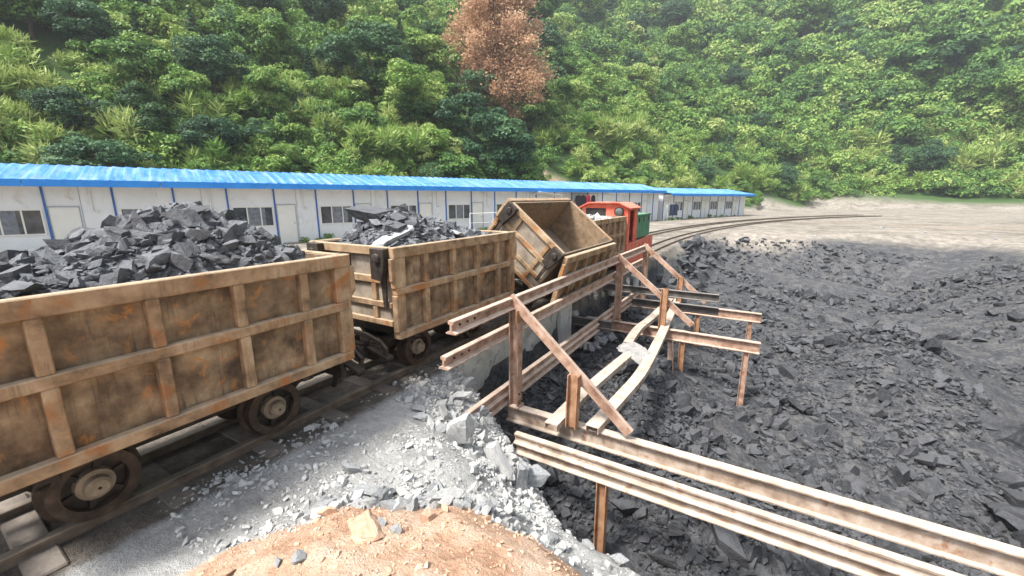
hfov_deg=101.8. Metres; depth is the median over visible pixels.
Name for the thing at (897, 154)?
hillside tree
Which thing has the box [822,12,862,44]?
hillside tree
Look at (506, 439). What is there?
rubble stone
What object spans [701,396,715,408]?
coal lump
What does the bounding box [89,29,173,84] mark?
hillside tree
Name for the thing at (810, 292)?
boulder
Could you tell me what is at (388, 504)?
rubble stone
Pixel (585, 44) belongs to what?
hillside tree
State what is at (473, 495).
rubble stone
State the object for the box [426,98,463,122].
hillside tree
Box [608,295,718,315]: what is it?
dark beam
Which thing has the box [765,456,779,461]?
coal lump
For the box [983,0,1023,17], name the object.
hillside tree
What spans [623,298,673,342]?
steel channel
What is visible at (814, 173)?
hillside tree
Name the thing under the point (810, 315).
boulder
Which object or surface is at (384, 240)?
coal lump
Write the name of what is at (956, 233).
ground
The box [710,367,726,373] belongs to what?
coal lump
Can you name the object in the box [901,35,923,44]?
hillside tree
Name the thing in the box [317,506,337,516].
rubble stone
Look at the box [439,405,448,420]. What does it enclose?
rubble stone
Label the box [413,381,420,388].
rubble stone
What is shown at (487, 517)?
rubble stone
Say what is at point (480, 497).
stone slab
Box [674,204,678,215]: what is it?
jacket
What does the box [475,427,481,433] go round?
rubble stone
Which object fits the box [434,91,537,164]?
leafy bush
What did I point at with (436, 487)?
rubble stone
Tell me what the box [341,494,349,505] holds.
rubble stone
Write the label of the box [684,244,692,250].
coal lump
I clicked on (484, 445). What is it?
stone slab
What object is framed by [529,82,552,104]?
hillside tree
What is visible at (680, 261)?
coal lump
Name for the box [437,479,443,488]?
rubble stone
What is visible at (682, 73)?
hillside tree
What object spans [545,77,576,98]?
hillside tree
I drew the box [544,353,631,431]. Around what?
steel channel
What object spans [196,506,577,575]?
soil crumbs
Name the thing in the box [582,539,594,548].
rubble stone
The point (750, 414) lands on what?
coal lump
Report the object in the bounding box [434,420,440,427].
rubble stone
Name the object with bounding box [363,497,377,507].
rubble stone
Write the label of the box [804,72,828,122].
hillside tree
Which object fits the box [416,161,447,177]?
hillside tree
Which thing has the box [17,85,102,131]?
hillside tree
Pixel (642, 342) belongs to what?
coal lump
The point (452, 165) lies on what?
hillside tree
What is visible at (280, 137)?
hillside tree
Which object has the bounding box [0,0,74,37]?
hillside tree
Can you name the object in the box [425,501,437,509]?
rubble stone
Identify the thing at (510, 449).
rubble stone
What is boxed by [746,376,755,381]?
coal lump
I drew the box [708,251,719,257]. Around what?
coal lump
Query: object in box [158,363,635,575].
gravel
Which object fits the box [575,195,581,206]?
jacket
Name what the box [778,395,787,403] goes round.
coal lump
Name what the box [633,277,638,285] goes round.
concrete pier
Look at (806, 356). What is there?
boulder
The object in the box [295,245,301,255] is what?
coal lump
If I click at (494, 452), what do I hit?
stone slab
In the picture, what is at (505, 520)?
rubble stone
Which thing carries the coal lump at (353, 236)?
on the coal load at (371, 231)
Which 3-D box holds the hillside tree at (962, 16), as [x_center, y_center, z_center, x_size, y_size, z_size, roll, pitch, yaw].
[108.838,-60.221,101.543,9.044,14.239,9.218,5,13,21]
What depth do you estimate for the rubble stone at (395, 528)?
2.16 m
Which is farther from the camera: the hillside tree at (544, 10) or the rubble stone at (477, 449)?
the hillside tree at (544, 10)
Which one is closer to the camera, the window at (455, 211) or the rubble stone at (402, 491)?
the rubble stone at (402, 491)
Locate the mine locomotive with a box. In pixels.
[579,202,652,265]
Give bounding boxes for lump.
[0,250,28,262]
[0,261,13,272]
[64,227,97,238]
[105,226,130,237]
[123,210,160,229]
[186,205,209,214]
[220,209,235,219]
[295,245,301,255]
[344,206,393,221]
[348,233,357,240]
[372,225,413,245]
[388,221,407,232]
[390,213,407,223]
[393,203,407,211]
[410,230,420,237]
[429,234,439,240]
[450,229,466,236]
[600,360,610,365]
[621,312,628,321]
[628,363,637,369]
[632,413,639,426]
[636,399,643,412]
[638,339,645,346]
[639,421,649,430]
[647,553,679,568]
[654,389,664,394]
[655,274,663,281]
[661,439,677,447]
[662,380,677,390]
[665,529,682,536]
[671,265,678,270]
[677,258,690,267]
[679,241,687,248]
[681,406,695,414]
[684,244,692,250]
[684,266,694,272]
[684,281,697,288]
[687,240,697,246]
[688,258,695,263]
[689,368,698,372]
[690,353,703,362]
[692,233,700,239]
[692,281,704,290]
[693,262,709,269]
[695,269,705,286]
[700,249,709,257]
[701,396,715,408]
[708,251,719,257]
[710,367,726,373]
[710,429,722,443]
[718,438,726,450]
[734,465,751,470]
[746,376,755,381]
[746,410,755,417]
[746,438,759,443]
[750,366,757,373]
[753,379,765,383]
[761,415,773,428]
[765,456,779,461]
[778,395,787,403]
[782,424,791,430]
[799,383,813,391]
[815,424,827,434]
[823,437,843,447]
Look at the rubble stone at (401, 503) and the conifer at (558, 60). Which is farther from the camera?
the conifer at (558, 60)
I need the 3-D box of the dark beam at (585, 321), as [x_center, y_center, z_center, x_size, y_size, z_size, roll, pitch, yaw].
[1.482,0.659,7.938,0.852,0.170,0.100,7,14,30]
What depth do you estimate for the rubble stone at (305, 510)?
2.62 m
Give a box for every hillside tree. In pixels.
[0,0,20,19]
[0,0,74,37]
[0,111,8,142]
[0,150,34,163]
[9,72,42,85]
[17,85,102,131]
[34,136,160,167]
[36,0,128,60]
[48,131,102,161]
[84,70,125,86]
[86,100,123,134]
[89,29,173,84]
[109,80,165,112]
[118,0,148,3]
[122,10,154,42]
[124,102,188,151]
[157,63,212,106]
[169,33,250,93]
[176,114,254,155]
[177,7,204,37]
[189,156,227,170]
[205,3,245,34]
[235,0,288,21]
[235,7,296,66]
[238,118,275,146]
[241,65,291,117]
[247,66,261,70]
[262,143,301,169]
[276,116,289,143]
[291,88,313,104]
[297,0,351,28]
[301,47,317,86]
[311,34,361,79]
[312,106,336,121]
[312,120,337,152]
[337,101,390,130]
[338,13,406,52]
[351,129,365,174]
[389,91,434,123]
[390,18,412,61]
[403,27,447,79]
[404,68,444,91]
[412,0,446,25]
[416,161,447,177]
[417,19,450,49]
[417,130,453,152]
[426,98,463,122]
[426,150,483,178]
[452,69,500,105]
[454,127,472,141]
[469,138,493,163]
[471,168,486,178]
[477,160,515,179]
[494,142,537,174]
[506,91,558,133]
[510,150,547,180]
[519,0,560,25]
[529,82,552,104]
[531,17,568,60]
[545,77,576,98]
[550,47,582,71]
[554,0,607,18]
[580,36,594,74]
[586,85,599,99]
[600,0,618,19]
[615,117,634,134]
[617,167,634,178]
[619,49,646,66]
[622,62,663,95]
[623,0,646,11]
[626,10,651,34]
[655,0,695,29]
[659,21,699,51]
[665,127,710,145]
[672,66,698,92]
[694,154,718,184]
[695,0,736,4]
[698,24,726,46]
[714,62,753,90]
[722,131,735,164]
[730,0,760,10]
[730,180,752,191]
[744,113,774,129]
[748,156,766,167]
[749,21,775,42]
[755,32,800,68]
[767,162,800,192]
[776,0,837,35]
[790,74,824,85]
[798,170,833,188]
[800,148,810,165]
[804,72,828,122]
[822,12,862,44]
[830,90,850,133]
[835,157,860,173]
[838,45,872,65]
[867,87,907,108]
[880,142,904,178]
[883,25,996,79]
[888,0,940,12]
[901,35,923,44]
[901,137,960,171]
[904,104,948,128]
[935,48,1009,120]
[943,8,969,57]
[970,66,1023,123]
[978,166,994,178]
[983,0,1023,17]
[1002,44,1023,58]
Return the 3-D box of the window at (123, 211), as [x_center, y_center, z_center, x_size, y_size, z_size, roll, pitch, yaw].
[-15.671,-2.962,17.950,1.720,0.980,0.034,-10,16,-38]
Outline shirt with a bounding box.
[586,194,590,202]
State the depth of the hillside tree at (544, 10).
87.96 m
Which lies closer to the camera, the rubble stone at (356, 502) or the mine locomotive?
the rubble stone at (356, 502)
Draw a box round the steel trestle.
[439,243,1023,575]
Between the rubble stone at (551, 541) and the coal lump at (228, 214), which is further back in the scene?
the coal lump at (228, 214)
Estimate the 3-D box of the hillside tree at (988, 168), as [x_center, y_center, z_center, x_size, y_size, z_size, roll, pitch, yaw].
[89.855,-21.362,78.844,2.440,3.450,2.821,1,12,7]
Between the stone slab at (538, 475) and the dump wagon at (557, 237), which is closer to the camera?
the stone slab at (538, 475)
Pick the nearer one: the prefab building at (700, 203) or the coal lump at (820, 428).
the coal lump at (820, 428)
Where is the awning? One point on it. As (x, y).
(547, 194)
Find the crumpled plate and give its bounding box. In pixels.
[616,342,655,364]
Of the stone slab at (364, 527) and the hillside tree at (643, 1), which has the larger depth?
the hillside tree at (643, 1)
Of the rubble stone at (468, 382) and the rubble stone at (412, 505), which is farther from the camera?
the rubble stone at (468, 382)
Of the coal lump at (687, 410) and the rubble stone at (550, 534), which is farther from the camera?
the coal lump at (687, 410)
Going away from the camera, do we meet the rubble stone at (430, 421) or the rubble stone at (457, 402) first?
the rubble stone at (430, 421)
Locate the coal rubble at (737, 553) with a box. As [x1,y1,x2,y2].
[493,237,1023,575]
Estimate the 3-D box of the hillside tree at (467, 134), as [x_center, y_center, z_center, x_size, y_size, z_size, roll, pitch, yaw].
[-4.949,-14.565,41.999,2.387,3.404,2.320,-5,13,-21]
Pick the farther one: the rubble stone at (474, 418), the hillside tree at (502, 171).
the hillside tree at (502, 171)
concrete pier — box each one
[556,304,571,343]
[608,291,614,308]
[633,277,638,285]
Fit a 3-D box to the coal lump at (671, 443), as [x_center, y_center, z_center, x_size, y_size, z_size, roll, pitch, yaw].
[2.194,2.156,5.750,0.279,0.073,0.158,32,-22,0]
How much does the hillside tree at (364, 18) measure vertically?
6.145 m
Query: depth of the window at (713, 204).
49.19 m
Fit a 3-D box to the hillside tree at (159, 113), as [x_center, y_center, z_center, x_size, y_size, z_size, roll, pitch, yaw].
[-22.763,-10.024,26.925,3.015,3.657,3.576,10,16,39]
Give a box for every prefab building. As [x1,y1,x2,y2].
[0,163,666,251]
[657,188,755,219]
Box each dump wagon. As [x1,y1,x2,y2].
[0,250,364,522]
[306,230,516,376]
[487,198,616,314]
[593,216,626,256]
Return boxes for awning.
[532,191,560,196]
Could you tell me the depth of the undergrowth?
78.62 m
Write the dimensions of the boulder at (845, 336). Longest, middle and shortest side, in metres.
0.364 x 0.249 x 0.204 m
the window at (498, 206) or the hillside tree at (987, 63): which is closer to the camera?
the window at (498, 206)
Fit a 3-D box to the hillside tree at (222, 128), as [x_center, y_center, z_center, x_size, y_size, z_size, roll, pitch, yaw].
[-19.701,-9.644,28.092,4.185,3.888,4.431,-5,13,-22]
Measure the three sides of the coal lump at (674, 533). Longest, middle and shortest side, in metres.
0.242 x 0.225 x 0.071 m
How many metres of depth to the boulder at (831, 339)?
9.77 m
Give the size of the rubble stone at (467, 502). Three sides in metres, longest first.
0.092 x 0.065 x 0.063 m
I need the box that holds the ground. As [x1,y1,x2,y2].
[0,1,1023,575]
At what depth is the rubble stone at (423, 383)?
4.46 m
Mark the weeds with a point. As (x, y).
(325, 236)
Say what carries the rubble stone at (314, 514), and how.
on the ground
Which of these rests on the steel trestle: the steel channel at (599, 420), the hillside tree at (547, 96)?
the steel channel at (599, 420)
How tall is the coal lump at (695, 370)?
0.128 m
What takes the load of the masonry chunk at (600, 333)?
on the coal rubble at (737, 553)
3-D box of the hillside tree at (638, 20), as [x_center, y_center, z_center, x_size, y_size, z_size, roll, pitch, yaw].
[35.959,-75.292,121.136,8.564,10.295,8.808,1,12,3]
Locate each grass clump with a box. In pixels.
[337,118,402,163]
[378,122,429,162]
[572,111,615,137]
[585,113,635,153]
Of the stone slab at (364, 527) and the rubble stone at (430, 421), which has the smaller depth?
the stone slab at (364, 527)
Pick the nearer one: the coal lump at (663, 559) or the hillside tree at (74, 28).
the coal lump at (663, 559)
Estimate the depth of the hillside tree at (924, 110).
88.09 m
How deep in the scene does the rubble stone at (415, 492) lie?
2.78 m
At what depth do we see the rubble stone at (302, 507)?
2.65 m
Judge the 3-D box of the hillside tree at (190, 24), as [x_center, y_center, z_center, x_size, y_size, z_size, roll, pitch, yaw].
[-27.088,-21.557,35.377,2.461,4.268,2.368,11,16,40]
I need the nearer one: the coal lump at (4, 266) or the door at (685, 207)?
the coal lump at (4, 266)
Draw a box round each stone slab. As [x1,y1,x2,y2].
[339,461,362,473]
[346,483,395,495]
[348,509,384,544]
[429,487,465,502]
[446,413,475,443]
[452,391,472,398]
[476,494,489,514]
[482,441,501,458]
[483,440,514,480]
[515,459,528,490]
[527,464,550,486]
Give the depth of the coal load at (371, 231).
4.62 m
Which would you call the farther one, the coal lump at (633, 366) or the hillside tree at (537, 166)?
the hillside tree at (537, 166)
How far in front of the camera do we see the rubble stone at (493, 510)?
2.68 m
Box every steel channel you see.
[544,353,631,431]
[585,298,679,434]
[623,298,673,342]
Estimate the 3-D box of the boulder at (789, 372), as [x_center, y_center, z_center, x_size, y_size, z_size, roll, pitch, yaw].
[6.040,1.877,9.018,0.284,0.242,0.485,-23,56,-16]
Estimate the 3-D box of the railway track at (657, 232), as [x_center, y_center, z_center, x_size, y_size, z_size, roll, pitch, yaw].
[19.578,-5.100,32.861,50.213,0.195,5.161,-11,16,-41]
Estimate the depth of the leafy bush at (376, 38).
39.95 m
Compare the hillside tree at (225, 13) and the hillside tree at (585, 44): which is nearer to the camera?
the hillside tree at (225, 13)
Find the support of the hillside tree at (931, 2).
on the ground
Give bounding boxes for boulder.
[777,365,803,379]
[799,353,815,359]
[801,312,815,319]
[802,288,815,297]
[812,332,834,344]
[822,292,846,303]
[824,333,844,345]
[838,333,850,340]
[842,316,854,322]
[872,431,887,446]
[878,386,893,406]
[898,303,909,307]
[915,303,927,310]
[932,327,961,339]
[953,354,961,359]
[974,412,1023,450]
[982,501,1023,530]
[998,486,1023,507]
[1007,309,1023,321]
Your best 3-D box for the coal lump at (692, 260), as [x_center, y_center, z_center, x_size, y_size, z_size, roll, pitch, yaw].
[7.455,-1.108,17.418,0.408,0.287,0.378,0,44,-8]
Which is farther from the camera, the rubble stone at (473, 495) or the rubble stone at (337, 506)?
the rubble stone at (473, 495)
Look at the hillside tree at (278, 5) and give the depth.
41.91 m
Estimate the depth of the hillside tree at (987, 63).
84.91 m
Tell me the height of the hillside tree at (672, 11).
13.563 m
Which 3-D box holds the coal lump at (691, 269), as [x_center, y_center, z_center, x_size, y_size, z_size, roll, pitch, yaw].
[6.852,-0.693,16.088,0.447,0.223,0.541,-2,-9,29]
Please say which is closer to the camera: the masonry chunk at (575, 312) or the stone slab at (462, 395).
the stone slab at (462, 395)
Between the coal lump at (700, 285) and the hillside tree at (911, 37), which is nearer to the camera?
the coal lump at (700, 285)
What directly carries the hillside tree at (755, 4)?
on the ground
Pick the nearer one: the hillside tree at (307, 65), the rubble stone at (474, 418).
the rubble stone at (474, 418)
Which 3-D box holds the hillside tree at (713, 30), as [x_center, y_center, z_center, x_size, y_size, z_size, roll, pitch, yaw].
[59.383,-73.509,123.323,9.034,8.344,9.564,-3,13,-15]
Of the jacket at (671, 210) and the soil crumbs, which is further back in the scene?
the jacket at (671, 210)
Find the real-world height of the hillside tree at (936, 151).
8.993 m
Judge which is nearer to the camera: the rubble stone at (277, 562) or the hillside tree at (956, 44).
the rubble stone at (277, 562)
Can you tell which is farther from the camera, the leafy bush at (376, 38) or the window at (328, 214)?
the leafy bush at (376, 38)
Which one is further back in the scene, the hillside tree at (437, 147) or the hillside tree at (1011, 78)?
the hillside tree at (1011, 78)
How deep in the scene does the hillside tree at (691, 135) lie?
75.71 m
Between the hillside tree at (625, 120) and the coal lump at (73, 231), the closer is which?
the coal lump at (73, 231)
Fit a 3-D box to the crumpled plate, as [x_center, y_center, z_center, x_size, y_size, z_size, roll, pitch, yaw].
[1.947,1.011,6.601,0.360,0.114,0.620,-15,24,-23]
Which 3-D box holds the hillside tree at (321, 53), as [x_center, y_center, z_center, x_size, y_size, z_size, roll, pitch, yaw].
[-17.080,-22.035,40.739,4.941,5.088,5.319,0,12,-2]
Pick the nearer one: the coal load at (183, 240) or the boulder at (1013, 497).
the coal load at (183, 240)
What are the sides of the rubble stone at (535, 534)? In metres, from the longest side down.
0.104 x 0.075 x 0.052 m
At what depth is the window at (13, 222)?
15.71 m
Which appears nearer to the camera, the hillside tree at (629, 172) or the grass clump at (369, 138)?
the grass clump at (369, 138)
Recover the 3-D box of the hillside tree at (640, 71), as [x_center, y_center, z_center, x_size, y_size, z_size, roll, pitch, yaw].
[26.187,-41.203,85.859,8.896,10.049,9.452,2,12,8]
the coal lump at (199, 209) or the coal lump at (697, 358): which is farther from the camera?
the coal lump at (697, 358)
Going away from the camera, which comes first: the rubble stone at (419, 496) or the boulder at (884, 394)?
the rubble stone at (419, 496)
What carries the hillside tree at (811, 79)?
on the ground
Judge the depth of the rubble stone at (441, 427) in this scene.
3.80 m
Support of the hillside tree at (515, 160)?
on the ground
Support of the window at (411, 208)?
in the prefab building at (38, 203)
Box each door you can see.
[47,206,83,238]
[276,204,298,242]
[355,203,370,221]
[419,203,431,216]
[472,202,482,229]
[641,201,646,212]
[662,201,668,219]
[682,200,687,218]
[700,200,705,217]
[717,200,721,216]
[731,201,735,215]
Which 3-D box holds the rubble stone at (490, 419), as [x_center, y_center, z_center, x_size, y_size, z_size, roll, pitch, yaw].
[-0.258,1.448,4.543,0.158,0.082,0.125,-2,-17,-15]
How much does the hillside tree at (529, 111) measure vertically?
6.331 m
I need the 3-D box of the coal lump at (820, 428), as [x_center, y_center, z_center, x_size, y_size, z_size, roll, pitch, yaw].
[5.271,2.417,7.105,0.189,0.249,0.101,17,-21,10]
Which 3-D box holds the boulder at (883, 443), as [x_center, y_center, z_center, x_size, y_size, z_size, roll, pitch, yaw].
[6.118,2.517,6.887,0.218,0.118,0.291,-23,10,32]
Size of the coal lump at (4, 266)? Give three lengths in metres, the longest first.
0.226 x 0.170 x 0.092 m
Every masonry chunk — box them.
[572,310,578,315]
[583,342,590,351]
[587,344,594,350]
[594,331,603,337]
[597,338,604,345]
[601,335,608,343]
[606,332,616,341]
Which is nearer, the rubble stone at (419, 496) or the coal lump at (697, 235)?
the rubble stone at (419, 496)
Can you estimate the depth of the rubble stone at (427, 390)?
4.39 m
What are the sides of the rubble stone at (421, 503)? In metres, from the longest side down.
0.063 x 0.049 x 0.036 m
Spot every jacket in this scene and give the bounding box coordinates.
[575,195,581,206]
[580,195,586,209]
[669,204,673,215]
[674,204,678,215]
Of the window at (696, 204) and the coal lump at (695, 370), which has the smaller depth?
the coal lump at (695, 370)
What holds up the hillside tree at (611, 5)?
on the ground
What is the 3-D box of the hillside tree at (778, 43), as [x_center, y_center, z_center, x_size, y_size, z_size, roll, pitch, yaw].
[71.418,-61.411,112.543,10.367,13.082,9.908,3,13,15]
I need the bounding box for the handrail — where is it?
[470,212,496,228]
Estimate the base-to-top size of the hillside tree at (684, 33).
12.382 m
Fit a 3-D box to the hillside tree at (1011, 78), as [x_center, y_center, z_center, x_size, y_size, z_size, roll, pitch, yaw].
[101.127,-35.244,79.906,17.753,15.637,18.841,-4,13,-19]
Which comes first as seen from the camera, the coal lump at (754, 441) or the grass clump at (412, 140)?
the coal lump at (754, 441)
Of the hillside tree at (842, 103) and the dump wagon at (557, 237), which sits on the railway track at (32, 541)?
the dump wagon at (557, 237)
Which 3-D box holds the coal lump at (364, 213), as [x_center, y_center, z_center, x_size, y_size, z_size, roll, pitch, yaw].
[-1.559,-0.829,4.732,0.567,0.167,0.356,10,29,-6]
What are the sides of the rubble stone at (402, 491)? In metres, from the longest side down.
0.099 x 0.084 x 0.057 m
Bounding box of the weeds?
[21,214,735,250]
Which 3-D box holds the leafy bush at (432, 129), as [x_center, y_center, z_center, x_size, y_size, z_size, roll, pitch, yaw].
[-7.483,-12.800,38.209,6.122,4.512,5.146,4,13,19]
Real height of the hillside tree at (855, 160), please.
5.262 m
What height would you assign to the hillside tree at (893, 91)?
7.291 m
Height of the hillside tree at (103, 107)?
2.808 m
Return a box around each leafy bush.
[320,18,413,93]
[347,58,448,123]
[409,123,463,162]
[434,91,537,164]
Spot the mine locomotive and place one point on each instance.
(637, 231)
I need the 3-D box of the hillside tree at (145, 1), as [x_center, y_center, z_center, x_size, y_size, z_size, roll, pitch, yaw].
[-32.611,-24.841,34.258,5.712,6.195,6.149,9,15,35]
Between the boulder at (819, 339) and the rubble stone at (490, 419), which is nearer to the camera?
the rubble stone at (490, 419)
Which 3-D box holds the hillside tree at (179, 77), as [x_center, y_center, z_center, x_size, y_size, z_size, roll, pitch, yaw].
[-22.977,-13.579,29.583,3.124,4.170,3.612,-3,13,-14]
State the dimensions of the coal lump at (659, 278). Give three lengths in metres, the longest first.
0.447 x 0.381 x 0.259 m
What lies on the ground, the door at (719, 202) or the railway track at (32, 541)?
the railway track at (32, 541)
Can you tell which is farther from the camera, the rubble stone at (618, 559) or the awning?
the awning
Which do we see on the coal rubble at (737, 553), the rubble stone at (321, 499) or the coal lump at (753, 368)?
the coal lump at (753, 368)
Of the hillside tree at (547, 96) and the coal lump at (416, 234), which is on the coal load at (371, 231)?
the coal lump at (416, 234)
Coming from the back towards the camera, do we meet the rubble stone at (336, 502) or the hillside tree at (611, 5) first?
the hillside tree at (611, 5)
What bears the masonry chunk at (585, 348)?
on the coal rubble at (737, 553)
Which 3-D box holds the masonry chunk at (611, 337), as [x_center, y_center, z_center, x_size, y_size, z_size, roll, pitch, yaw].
[2.034,1.033,8.514,0.177,0.307,0.238,-40,20,-11]
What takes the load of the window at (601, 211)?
in the mine locomotive
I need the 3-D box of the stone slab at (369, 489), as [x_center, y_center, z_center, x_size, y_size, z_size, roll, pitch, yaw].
[-0.934,1.356,2.794,0.306,0.040,0.142,9,22,12]
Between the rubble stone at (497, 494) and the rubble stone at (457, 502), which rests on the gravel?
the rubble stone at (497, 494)
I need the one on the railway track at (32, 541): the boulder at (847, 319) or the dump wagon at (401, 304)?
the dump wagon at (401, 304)
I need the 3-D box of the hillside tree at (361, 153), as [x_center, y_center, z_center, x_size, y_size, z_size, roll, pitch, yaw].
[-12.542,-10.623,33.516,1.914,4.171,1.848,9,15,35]
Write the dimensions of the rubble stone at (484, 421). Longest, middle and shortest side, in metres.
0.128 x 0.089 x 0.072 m
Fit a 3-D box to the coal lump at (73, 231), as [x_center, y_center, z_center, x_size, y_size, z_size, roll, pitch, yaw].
[-2.809,-0.355,2.785,0.170,0.111,0.250,-9,-7,25]
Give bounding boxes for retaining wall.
[457,312,556,390]
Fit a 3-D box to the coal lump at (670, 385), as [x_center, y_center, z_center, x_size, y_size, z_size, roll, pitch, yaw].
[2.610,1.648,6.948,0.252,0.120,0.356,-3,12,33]
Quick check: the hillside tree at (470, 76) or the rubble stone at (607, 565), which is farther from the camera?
the hillside tree at (470, 76)
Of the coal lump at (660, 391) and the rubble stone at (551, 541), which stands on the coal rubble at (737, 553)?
the coal lump at (660, 391)
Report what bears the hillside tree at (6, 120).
on the ground
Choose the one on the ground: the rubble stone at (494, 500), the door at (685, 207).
the rubble stone at (494, 500)
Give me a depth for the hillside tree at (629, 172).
55.64 m
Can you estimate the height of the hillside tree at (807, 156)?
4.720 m
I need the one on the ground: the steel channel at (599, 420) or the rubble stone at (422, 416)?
the rubble stone at (422, 416)
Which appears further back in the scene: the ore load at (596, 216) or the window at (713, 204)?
the window at (713, 204)
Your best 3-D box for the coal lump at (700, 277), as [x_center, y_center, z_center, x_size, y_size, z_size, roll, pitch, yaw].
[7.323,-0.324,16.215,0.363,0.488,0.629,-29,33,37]
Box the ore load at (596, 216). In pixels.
[586,213,613,220]
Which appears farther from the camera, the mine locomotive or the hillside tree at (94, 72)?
the hillside tree at (94, 72)
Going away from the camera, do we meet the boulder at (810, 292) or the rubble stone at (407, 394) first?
the rubble stone at (407, 394)
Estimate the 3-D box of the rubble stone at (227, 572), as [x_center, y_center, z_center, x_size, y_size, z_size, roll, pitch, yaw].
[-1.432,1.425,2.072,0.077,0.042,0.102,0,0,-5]
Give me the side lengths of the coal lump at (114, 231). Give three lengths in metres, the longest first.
0.141 x 0.096 x 0.079 m
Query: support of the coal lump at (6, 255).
on the coal load at (183, 240)
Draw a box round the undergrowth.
[0,0,1023,205]
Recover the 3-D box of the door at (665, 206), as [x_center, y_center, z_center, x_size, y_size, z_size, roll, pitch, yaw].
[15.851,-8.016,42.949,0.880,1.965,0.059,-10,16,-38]
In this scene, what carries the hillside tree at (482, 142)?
on the ground
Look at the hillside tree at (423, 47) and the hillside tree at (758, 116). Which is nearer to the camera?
the hillside tree at (423, 47)
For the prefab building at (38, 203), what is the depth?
20.54 m
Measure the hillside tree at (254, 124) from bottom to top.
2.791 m
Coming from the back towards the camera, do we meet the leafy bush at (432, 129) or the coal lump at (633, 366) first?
the leafy bush at (432, 129)
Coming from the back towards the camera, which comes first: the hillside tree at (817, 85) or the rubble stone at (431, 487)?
the hillside tree at (817, 85)
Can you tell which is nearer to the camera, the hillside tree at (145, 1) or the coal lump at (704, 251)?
the coal lump at (704, 251)
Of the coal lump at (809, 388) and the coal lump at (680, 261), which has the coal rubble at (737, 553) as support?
the coal lump at (809, 388)
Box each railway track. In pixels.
[0,215,876,575]
[648,214,857,235]
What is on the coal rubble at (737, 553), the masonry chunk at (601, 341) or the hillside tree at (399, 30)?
the masonry chunk at (601, 341)
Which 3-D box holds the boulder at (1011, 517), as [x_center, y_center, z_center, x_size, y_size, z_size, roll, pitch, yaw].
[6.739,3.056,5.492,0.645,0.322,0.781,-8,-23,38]
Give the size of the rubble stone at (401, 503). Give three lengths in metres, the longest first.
0.131 x 0.092 x 0.090 m
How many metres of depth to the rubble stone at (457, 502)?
2.49 m
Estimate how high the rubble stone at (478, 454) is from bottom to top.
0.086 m
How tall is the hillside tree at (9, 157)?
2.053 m
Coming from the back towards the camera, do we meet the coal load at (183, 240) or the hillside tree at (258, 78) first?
the hillside tree at (258, 78)
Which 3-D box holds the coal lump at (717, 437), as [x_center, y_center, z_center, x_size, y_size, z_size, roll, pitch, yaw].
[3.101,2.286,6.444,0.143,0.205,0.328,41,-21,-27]
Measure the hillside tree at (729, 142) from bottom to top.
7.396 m
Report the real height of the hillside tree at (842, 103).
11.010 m
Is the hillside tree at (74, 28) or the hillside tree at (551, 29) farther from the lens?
the hillside tree at (551, 29)
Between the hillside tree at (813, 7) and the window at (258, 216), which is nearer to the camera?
the window at (258, 216)
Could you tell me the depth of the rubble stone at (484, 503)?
2.59 m
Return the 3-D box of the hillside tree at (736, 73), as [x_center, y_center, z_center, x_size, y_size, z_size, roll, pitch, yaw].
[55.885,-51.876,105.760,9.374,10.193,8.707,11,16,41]
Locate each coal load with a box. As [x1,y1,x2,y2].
[0,201,316,327]
[338,209,492,259]
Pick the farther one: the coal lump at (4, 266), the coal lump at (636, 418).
the coal lump at (636, 418)
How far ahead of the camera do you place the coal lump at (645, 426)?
5.85 m
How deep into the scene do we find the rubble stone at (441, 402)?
4.22 m
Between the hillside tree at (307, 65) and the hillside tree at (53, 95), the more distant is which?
the hillside tree at (307, 65)
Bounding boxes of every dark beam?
[571,315,611,330]
[603,283,719,302]
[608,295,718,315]
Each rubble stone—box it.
[215,568,235,575]
[273,557,281,567]
[291,549,306,564]
[300,502,309,511]
[302,502,321,519]
[302,507,308,514]
[310,498,336,508]
[310,505,327,519]
[314,496,330,504]
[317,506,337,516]
[328,500,343,505]
[332,502,340,508]
[333,494,342,500]
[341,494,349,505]
[350,497,364,508]
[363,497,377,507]
[371,486,388,501]
[377,517,385,526]
[380,499,396,509]
[389,524,401,533]
[391,496,410,511]
[396,486,408,496]
[402,390,412,400]
[403,494,413,500]
[404,395,413,403]
[405,403,412,407]
[406,498,417,510]
[410,404,424,410]
[411,412,429,421]
[411,490,421,496]
[411,494,424,500]
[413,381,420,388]
[418,501,427,507]
[419,489,436,500]
[420,381,427,386]
[420,386,432,393]
[420,507,435,522]
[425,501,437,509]
[426,415,434,427]
[426,484,438,493]
[428,482,445,491]
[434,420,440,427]
[435,399,447,407]
[436,422,446,433]
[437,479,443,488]
[438,494,454,507]
[439,394,446,398]
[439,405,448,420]
[441,503,448,512]
[453,400,462,405]
[453,498,462,509]
[460,377,475,387]
[462,411,477,427]
[463,496,472,508]
[471,492,475,500]
[472,451,481,457]
[472,499,493,510]
[473,448,482,455]
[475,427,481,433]
[476,441,484,446]
[477,405,488,415]
[477,430,487,442]
[479,417,487,427]
[483,515,491,520]
[485,416,493,423]
[487,497,498,505]
[490,507,496,515]
[493,491,502,497]
[501,517,512,523]
[502,435,510,443]
[504,453,518,461]
[504,500,512,515]
[507,443,512,452]
[528,531,538,539]
[545,537,554,544]
[546,531,557,543]
[555,540,567,551]
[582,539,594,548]
[604,559,611,571]
[609,553,629,565]
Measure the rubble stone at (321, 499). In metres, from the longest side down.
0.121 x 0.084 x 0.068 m
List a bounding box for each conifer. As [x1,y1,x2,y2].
[438,0,558,118]
[550,44,570,99]
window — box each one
[0,209,47,235]
[120,208,141,215]
[232,206,274,226]
[319,205,353,223]
[390,205,416,213]
[448,204,470,219]
[496,204,502,211]
[586,208,605,215]
[632,202,640,211]
[674,201,682,210]
[693,201,700,209]
[710,201,717,209]
[725,201,731,208]

